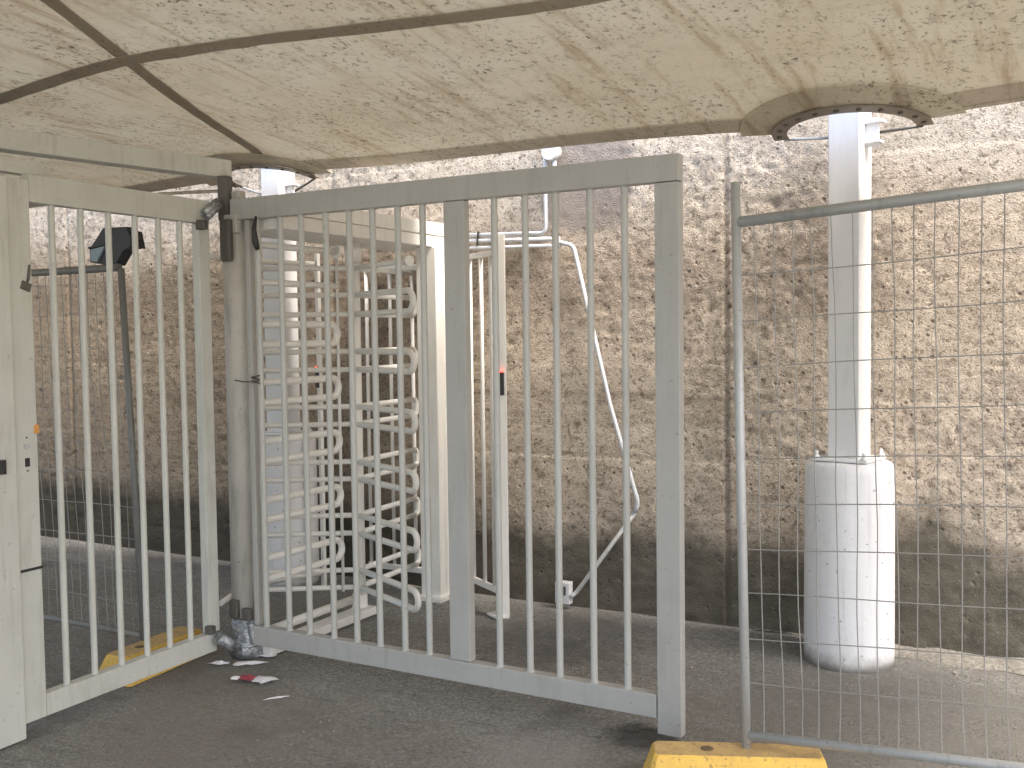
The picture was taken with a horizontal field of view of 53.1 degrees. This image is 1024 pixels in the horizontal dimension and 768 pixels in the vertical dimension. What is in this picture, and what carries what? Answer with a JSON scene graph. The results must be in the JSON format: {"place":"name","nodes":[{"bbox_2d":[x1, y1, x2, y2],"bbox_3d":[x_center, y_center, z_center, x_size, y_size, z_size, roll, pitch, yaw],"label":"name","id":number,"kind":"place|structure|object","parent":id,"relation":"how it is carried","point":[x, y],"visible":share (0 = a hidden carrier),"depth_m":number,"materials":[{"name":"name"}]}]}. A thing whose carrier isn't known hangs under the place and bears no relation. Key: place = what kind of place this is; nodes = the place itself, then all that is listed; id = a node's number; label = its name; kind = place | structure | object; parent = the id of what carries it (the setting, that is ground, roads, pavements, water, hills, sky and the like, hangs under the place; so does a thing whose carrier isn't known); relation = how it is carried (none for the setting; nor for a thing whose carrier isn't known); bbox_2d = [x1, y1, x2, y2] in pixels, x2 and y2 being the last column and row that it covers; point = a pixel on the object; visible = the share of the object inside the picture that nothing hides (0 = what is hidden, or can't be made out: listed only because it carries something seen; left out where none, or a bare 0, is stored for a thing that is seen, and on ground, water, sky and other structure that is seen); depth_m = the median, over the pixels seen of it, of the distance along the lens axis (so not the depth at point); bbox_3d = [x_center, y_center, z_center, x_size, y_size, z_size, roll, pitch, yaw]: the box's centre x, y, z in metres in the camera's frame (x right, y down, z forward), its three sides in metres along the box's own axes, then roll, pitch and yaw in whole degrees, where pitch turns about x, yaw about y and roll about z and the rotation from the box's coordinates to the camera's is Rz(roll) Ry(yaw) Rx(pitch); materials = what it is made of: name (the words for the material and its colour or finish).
{"place":"outdoors","nodes":[
{"label":"outdoors","id":0,"kind":"place"},
{"bbox_2d":[0,536,1023,767],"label":"ground","id":1,"kind":"structure","parent":0,"point":[400,721],"depth_m":4.34,"materials":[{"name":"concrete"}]},
{"bbox_2d":[0,158,49,748],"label":"gate frame post","id":2,"kind":"object","parent":1,"relation":"on","point":[12,710],"visible":0.88,"depth_m":3.92,"materials":[{"name":"grey metal"}]},
{"bbox_2d":[98,626,201,686],"bbox_3d":[-1.697,1.280,4.873,0.215,0.122,0.560,0,3,23],"label":"fence foot","id":3,"kind":"object","parent":1,"relation":"on","point":[158,641],"visible":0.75,"depth_m":4.79},
{"bbox_2d":[31,264,143,640],"bbox_3d":[-3.110,0.343,5.608,3.119,1.864,0.037,1,3,29],"label":"fence","id":4,"kind":"object","parent":3,"relation":"on","point":[61,271],"visible":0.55,"depth_m":4.94,"materials":[{"name":"metal"}]},
{"bbox_2d":[88,227,144,265],"bbox_3d":[-1.909,-0.658,4.950,0.304,0.193,0.109,1,3,29],"label":"floodlight","id":5,"kind":"object","parent":4,"relation":"attached to","point":[121,245],"visible":0.65,"depth_m":4.90,"materials":[{"name":"black plastic"}]},
{"bbox_2d":[210,660,229,664],"bbox_3d":[-1.399,1.326,4.882,0.104,0.015,0.039,-1,3,-3],"label":"paper scrap","id":6,"kind":"object","parent":1,"relation":"on","point":[220,662],"visible":1,"depth_m":4.88,"materials":[{"name":"white paper"}]},
{"bbox_2d":[196,175,263,658],"bbox_3d":[-1.343,0.177,4.931,0.191,2.352,0.310,1,3,29],"label":"hinge post","id":7,"kind":"object","parent":1,"relation":"on","point":[240,644],"visible":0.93,"depth_m":4.95,"materials":[{"name":"metal"}]},
{"bbox_2d":[6,174,219,723],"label":"barred gate","id":8,"kind":"structure","parent":7,"relation":"attached to","point":[23,193],"depth_m":4.36,"materials":[{"name":"grey metal"}]},
{"bbox_2d":[20,262,31,291],"bbox_3d":[-1.895,-0.420,3.997,0.023,0.123,0.066,0,3,14],"label":"padlock","id":9,"kind":"object","parent":8,"relation":"hanging from","point":[26,285],"visible":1,"depth_m":3.99,"materials":[{"name":"metal"}]},
{"bbox_2d":[0,127,231,179],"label":"header beam","id":10,"kind":"structure","parent":7,"relation":"on","point":[31,143],"depth_m":4.50,"materials":[{"name":"beige paint"}]},
{"bbox_2d":[235,375,259,383],"bbox_3d":[-1.263,-0.023,4.886,0.162,0.048,0.045,1,3,29],"label":"wire tie","id":11,"kind":"object","parent":7,"relation":"attached to","point":[257,380],"visible":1,"depth_m":4.85,"materials":[{"name":"metal"}]},
{"bbox_2d":[230,153,684,737],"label":"barred gate","id":12,"kind":"structure","parent":7,"relation":"attached to","point":[664,703],"depth_m":4.29,"materials":[{"name":"metal"}]},
{"bbox_2d":[252,216,258,249],"bbox_3d":[-1.199,-0.706,4.783,0.033,0.161,0.031,-3,3,-36],"label":"strap","id":13,"kind":"object","parent":12,"relation":"hanging from","point":[255,242],"visible":1,"depth_m":4.77,"materials":[{"name":"black plastic"}]},
{"bbox_2d":[232,661,264,665],"bbox_3d":[-1.245,1.324,4.874,0.169,0.016,0.044,-1,3,-9],"label":"paper scrap","id":14,"kind":"object","parent":1,"relation":"on","point":[246,662],"visible":1,"depth_m":4.86,"materials":[{"name":"white paper"}]},
{"bbox_2d":[230,674,277,682],"bbox_3d":[-1.173,1.333,4.654,0.230,0.017,0.092,0,3,16],"label":"wrapper","id":15,"kind":"object","parent":1,"relation":"on","point":[259,678],"visible":1,"depth_m":4.64,"materials":[{"name":"white paper"}]},
{"bbox_2d":[257,654,276,656],"bbox_3d":[-1.195,1.319,4.994,0.093,0.013,0.042,0,3,6],"label":"paper scrap","id":16,"kind":"object","parent":1,"relation":"on","point":[267,655],"visible":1,"depth_m":4.98,"materials":[{"name":"white paper"}]},
{"bbox_2d":[265,696,288,699],"bbox_3d":[-1.014,1.348,4.405,0.113,0.008,0.017,-2,3,-19],"label":"paper scrap","id":17,"kind":"object","parent":1,"relation":"on","point":[276,697],"visible":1,"depth_m":4.40,"materials":[{"name":"white paper"}]},
{"bbox_2d":[261,168,319,586],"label":"canopy column","id":18,"kind":"structure","parent":1,"relation":"on","point":[275,182],"depth_m":6.39,"materials":[{"name":"metal"}]},
{"bbox_2d":[210,210,449,654],"bbox_3d":[-0.954,0.192,5.642,1.335,2.210,1.500,1,3,29],"label":"turnstile","id":19,"kind":"object","parent":1,"relation":"on","point":[385,232],"visible":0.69,"depth_m":5.65,"materials":[{"name":"beige paint"}]},
{"bbox_2d":[469,234,509,618],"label":"gate","id":20,"kind":"structure","parent":1,"relation":"on","point":[483,583],"depth_m":5.64,"materials":[{"name":"white metal"}]},
{"bbox_2d":[29,101,1023,657],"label":"retaining wall","id":21,"kind":"structure","parent":1,"relation":"on","point":[983,145],"depth_m":5.43,"materials":[{"name":"concrete"}]},
{"bbox_2d":[469,157,547,237],"bbox_3d":[-0.146,-1.340,5.954,0.788,0.986,0.025,1,3,29],"label":"conduit","id":22,"kind":"object","parent":21,"relation":"attached to","point":[545,228],"visible":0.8,"depth_m":5.80,"materials":[{"name":"white plastic"}]},
{"bbox_2d":[469,236,559,242],"bbox_3d":[-0.108,-0.835,5.960,0.861,0.050,0.027,1,3,29],"label":"conduit","id":23,"kind":"object","parent":21,"relation":"attached to","point":[519,239],"visible":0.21,"depth_m":5.87,"materials":[{"name":"grey plastic"}]},
{"bbox_2d":[476,231,479,245],"bbox_3d":[-0.201,-0.852,5.998,0.021,0.085,0.012,1,3,29],"label":"conduit clip","id":24,"kind":"object","parent":23,"relation":"attached to","point":[478,232],"visible":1,"depth_m":5.99,"materials":[{"name":"black plastic"}]},
{"bbox_2d":[469,243,561,249],"bbox_3d":[-0.102,-0.795,5.960,0.871,0.043,0.023,1,3,29],"label":"conduit","id":25,"kind":"object","parent":21,"relation":"attached to","point":[548,245],"visible":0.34,"depth_m":5.88,"materials":[{"name":"grey plastic"}]},
{"bbox_2d":[541,147,561,160],"bbox_3d":[0.221,-1.296,5.721,0.094,0.094,0.065,1,3,29],"label":"junction box","id":26,"kind":"object","parent":21,"relation":"attached to","point":[552,154],"visible":0.68,"depth_m":5.70,"materials":[{"name":"white paint"}]},
{"bbox_2d":[555,580,572,604],"bbox_3d":[0.294,1.186,5.827,0.090,0.125,0.057,1,3,29],"label":"socket box","id":27,"kind":"object","parent":21,"relation":"attached to","point":[567,589],"visible":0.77,"depth_m":5.80,"materials":[{"name":"white paint"}]},
{"bbox_2d":[552,160,639,512],"bbox_3d":[0.462,-0.281,5.666,0.508,1.969,0.031,1,3,29],"label":"conduit","id":28,"kind":"object","parent":21,"relation":"attached to","point":[601,366],"visible":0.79,"depth_m":5.65,"materials":[{"name":"grey plastic"}]},
{"bbox_2d":[569,512,636,598],"bbox_3d":[0.507,0.955,5.712,0.411,0.529,0.049,1,3,25],"label":"conduit","id":29,"kind":"object","parent":21,"relation":"attached to","point":[599,560],"visible":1,"depth_m":5.70,"materials":[{"name":"white metal"}]},
{"bbox_2d":[643,741,827,767],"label":"fence foot","id":30,"kind":"object","parent":1,"relation":"on","point":[675,754],"visible":0.96,"depth_m":3.46},
{"bbox_2d":[730,179,1023,767],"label":"fence","id":31,"kind":"object","parent":30,"relation":"on","point":[738,222],"visible":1,"depth_m":3.31,"materials":[{"name":"metal"}]},
{"bbox_2d":[804,112,894,673],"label":"canopy column","id":32,"kind":"structure","parent":1,"relation":"on","point":[853,138],"depth_m":4.70,"materials":[{"name":"metal"}]},
{"bbox_2d":[0,0,1023,207],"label":"canopy","id":33,"kind":"object","parent":32,"relation":"on","point":[309,88],"visible":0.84,"depth_m":4.26,"materials":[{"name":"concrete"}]},
{"bbox_2d":[755,628,1023,674],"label":"grit bank","id":34,"kind":"structure","parent":1,"relation":"on","point":[991,663],"depth_m":4.78,"materials":[{"name":"beige sand"}]}
]}

